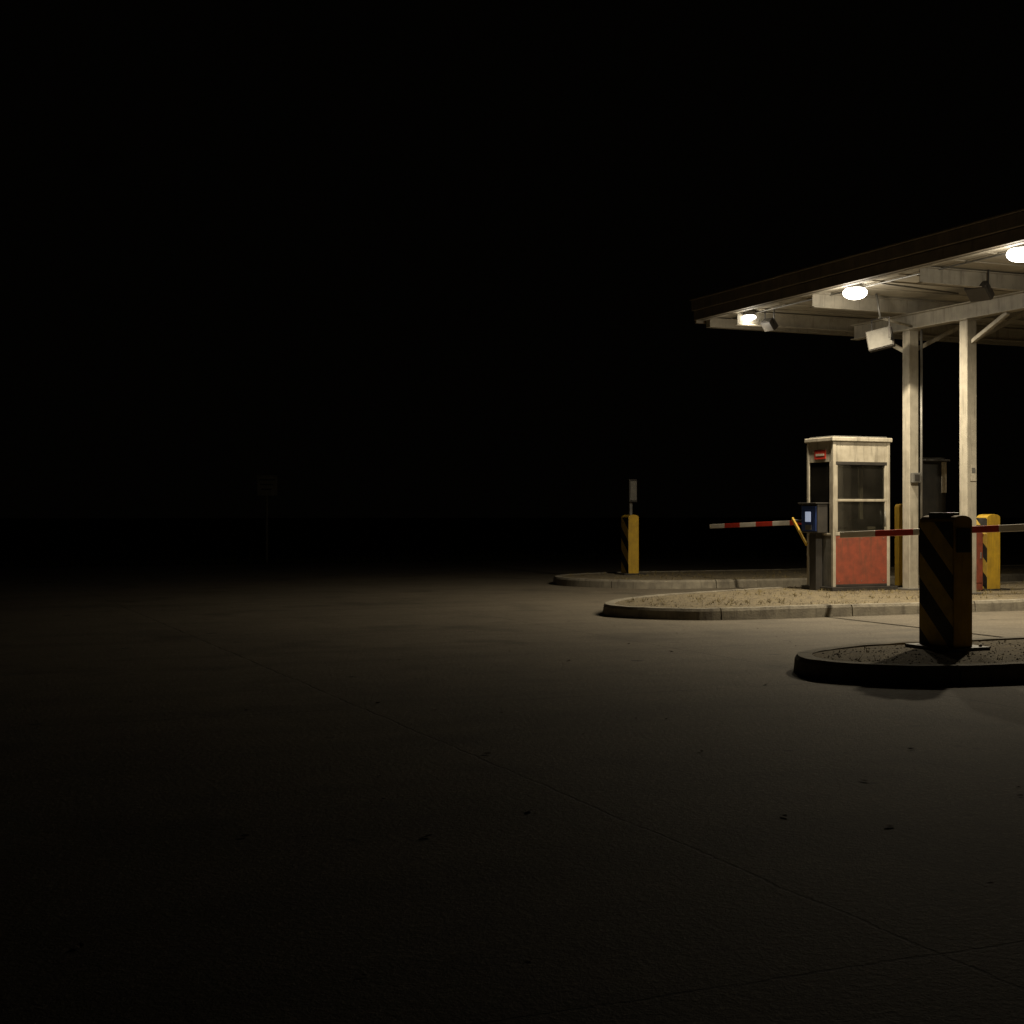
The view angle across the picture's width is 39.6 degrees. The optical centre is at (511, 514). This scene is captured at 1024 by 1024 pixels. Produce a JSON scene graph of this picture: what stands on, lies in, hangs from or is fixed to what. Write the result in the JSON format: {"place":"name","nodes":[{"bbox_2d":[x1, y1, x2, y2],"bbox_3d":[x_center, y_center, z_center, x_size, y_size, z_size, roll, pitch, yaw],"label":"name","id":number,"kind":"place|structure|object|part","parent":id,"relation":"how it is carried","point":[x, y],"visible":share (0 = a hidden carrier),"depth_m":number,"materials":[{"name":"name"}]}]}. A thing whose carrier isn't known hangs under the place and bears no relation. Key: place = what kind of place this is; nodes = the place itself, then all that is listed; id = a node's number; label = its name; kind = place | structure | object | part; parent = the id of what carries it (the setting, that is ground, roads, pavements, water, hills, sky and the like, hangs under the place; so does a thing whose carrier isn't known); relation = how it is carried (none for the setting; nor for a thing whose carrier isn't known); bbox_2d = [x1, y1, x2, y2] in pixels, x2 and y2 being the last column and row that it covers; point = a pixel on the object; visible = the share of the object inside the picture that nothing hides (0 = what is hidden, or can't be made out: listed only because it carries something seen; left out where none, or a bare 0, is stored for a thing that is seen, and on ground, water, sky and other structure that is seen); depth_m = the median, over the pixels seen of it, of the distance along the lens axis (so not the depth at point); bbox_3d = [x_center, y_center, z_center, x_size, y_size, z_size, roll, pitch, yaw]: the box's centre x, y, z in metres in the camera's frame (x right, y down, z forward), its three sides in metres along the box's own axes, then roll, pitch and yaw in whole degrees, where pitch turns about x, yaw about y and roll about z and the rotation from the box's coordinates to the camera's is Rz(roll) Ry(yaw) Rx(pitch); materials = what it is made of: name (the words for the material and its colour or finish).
{"place":"outdoors","nodes":[
{"label":"outdoors","id":0,"kind":"place"},
{"bbox_2d":[0,554,1023,1023],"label":"concrete pavement","id":1,"kind":"structure","parent":0,"point":[644,860],"depth_m":6.52,"materials":[{"name":"grey concrete"}]},
{"bbox_2d":[76,629,1022,975],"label":"fallen leaves","id":2,"kind":"object","parent":1,"relation":"on","point":[78,945],"visible":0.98,"depth_m":6.34,"materials":[{"name":"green plant"}]},
{"bbox_2d":[553,565,1023,588],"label":"traffic island","id":3,"kind":"structure","parent":1,"relation":"on","point":[696,579],"depth_m":26.81,"materials":[{"name":"concrete"}]},
{"bbox_2d":[615,479,646,574],"bbox_3d":[2.390,0.256,28.590,0.510,1.912,0.420,0,0,-23],"label":"bollard","id":4,"kind":"object","parent":3,"relation":"on","point":[630,544],"visible":1,"depth_m":28.46,"materials":[{"name":"yellow metal"}]},
{"bbox_2d":[603,580,1023,619],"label":"traffic island","id":5,"kind":"structure","parent":1,"relation":"on","point":[767,603],"depth_m":19.51,"materials":[{"name":"concrete"}]},
{"bbox_2d":[710,517,807,545],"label":"barrier gate","id":6,"kind":"structure","parent":5,"relation":"on","point":[795,522],"depth_m":24.76,"materials":[{"name":"metal"}]},
{"bbox_2d":[798,436,897,590],"bbox_3d":[5.355,-0.005,22.913,1.450,2.470,0.850,0,0,-23],"label":"toll booth","id":7,"kind":"object","parent":5,"relation":"on","point":[835,562],"visible":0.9,"depth_m":22.67,"materials":[{"name":"white metal"}]},
{"bbox_2d":[690,208,1023,594],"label":"toll canopy","id":8,"kind":"object","parent":5,"relation":"on","point":[919,283],"visible":0.93,"depth_m":21.95,"materials":[{"name":"white metal"}]},
{"bbox_2d":[743,309,755,319],"bbox_3d":[4.007,-3.360,23.996,0.220,0.170,0.220,0,0,-23],"label":"canopy lamp","id":9,"kind":"object","parent":8,"relation":"attached to","point":[749,315],"visible":0.98,"depth_m":23.92,"materials":[{"name":"beige"}]},
{"bbox_2d":[760,309,777,331],"bbox_3d":[4.337,-3.279,23.973,0.213,0.383,0.299,0,0,-33],"label":"floodlight","id":10,"kind":"object","parent":8,"relation":"hanging from","point":[769,324],"visible":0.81,"depth_m":23.90,"materials":[{"name":"metal"}]},
{"bbox_2d":[843,283,866,299],"bbox_3d":[5.144,-3.333,21.328,0.360,0.225,0.360,0,0,-23],"label":"canopy lamp","id":11,"kind":"object","parent":8,"relation":"attached to","point":[856,291],"visible":0.98,"depth_m":21.21,"materials":[{"name":"beige"}]},
{"bbox_2d":[865,294,912,352],"bbox_3d":[5.938,-2.982,22.431,0.462,0.924,1.018,0,0,34],"label":"floodlight","id":12,"kind":"object","parent":8,"relation":"hanging from","point":[879,339],"visible":1,"depth_m":22.07,"materials":[{"name":"metal"}]},
{"bbox_2d":[910,473,920,482],"bbox_3d":[6.429,-0.580,22.638,0.170,0.160,0.078,0,0,-23],"label":"intercom box","id":13,"kind":"object","parent":8,"relation":"attached to","point":[915,477],"visible":1,"depth_m":22.61,"materials":[{"name":"metal"}]},
{"bbox_2d":[970,464,975,480],"bbox_3d":[6.958,-0.625,21.447,0.110,0.250,0.013,0,0,-23],"label":"notice sheet","id":14,"kind":"object","parent":8,"relation":"attached to","point":[972,472],"visible":1,"depth_m":21.44,"materials":[{"name":"paper"}]},
{"bbox_2d":[964,269,994,301],"bbox_3d":[6.645,-3.253,20.228,0.277,0.436,0.383,0,0,-43],"label":"floodlight","id":15,"kind":"object","parent":8,"relation":"hanging from","point":[985,292],"visible":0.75,"depth_m":20.15,"materials":[{"name":"metal"}]},
{"bbox_2d":[1006,244,1023,261],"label":"canopy lamp","id":16,"kind":"object","parent":8,"relation":"attached to","point":[1015,253],"visible":0.98,"depth_m":18.05,"materials":[{"name":"beige"}]},
{"bbox_2d":[892,504,902,587],"bbox_3d":[6.452,0.521,23.642,0.380,1.382,0.230,0,0,-23],"label":"bollard","id":17,"kind":"object","parent":5,"relation":"on","point":[899,548],"visible":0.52,"depth_m":23.58,"materials":[{"name":"yellow metal"}]},
{"bbox_2d":[918,458,949,522],"bbox_3d":[6.848,0.145,23.197,0.500,2.130,0.300,0,0,-23],"label":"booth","id":18,"kind":"object","parent":5,"relation":"on","point":[934,483],"visible":0.6,"depth_m":23.15,"materials":[{"name":"metal"}]},
{"bbox_2d":[976,525,984,589],"bbox_3d":[7.237,0.685,22.515,0.300,1.030,0.400,0,0,-23],"label":"equipment cabinet","id":19,"kind":"object","parent":5,"relation":"on","point":[979,561],"visible":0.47,"depth_m":22.37,"materials":[{"name":"metal"}]},
{"bbox_3d":[7.306,0.690,22.352,0.200,0.780,0.010,0,0,-23],"label":"door","id":20,"kind":"part","parent":19,"relation":"part of","materials":[{"name":"red metal"}]},
{"bbox_2d":[976,514,1009,590],"bbox_3d":[7.610,0.606,22.685,0.540,1.212,0.360,0,0,-23],"label":"bollard","id":21,"kind":"object","parent":5,"relation":"on","point":[991,560],"visible":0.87,"depth_m":22.55,"materials":[{"name":"yellow metal"}]},
{"bbox_2d":[793,636,1023,684],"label":"traffic island","id":22,"kind":"structure","parent":1,"relation":"on","point":[1001,661],"depth_m":11.62,"materials":[{"name":"concrete"}]},
{"bbox_2d":[905,513,989,651],"bbox_3d":[3.930,0.599,12.847,0.490,1.227,0.570,0,0,-23],"label":"bollard","id":23,"kind":"object","parent":22,"relation":"on","point":[945,582],"visible":1,"depth_m":12.67,"materials":[{"name":"metal"}]},
{"bbox_2d":[0,517,1023,567],"bbox_3d":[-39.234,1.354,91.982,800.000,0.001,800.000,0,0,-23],"label":"ground","id":24,"kind":"structure","parent":0,"point":[85,539],"depth_m":82.63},
{"bbox_2d":[0,547,1023,567],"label":"grass verge","id":25,"kind":"object","parent":24,"relation":"on","point":[229,561],"depth_m":40.53,"materials":[{"name":"plant"}]},
{"bbox_2d":[0,0,1023,517],"label":"sky","id":26,"kind":"structure","parent":0,"point":[373,258],"materials":[{"name":"black"}]},
{"bbox_2d":[840,524,1023,537],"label":"barrier gate","id":27,"kind":"structure","parent":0,"point":[975,529],"depth_m":17.85,"materials":[{"name":"metal"}]}
]}

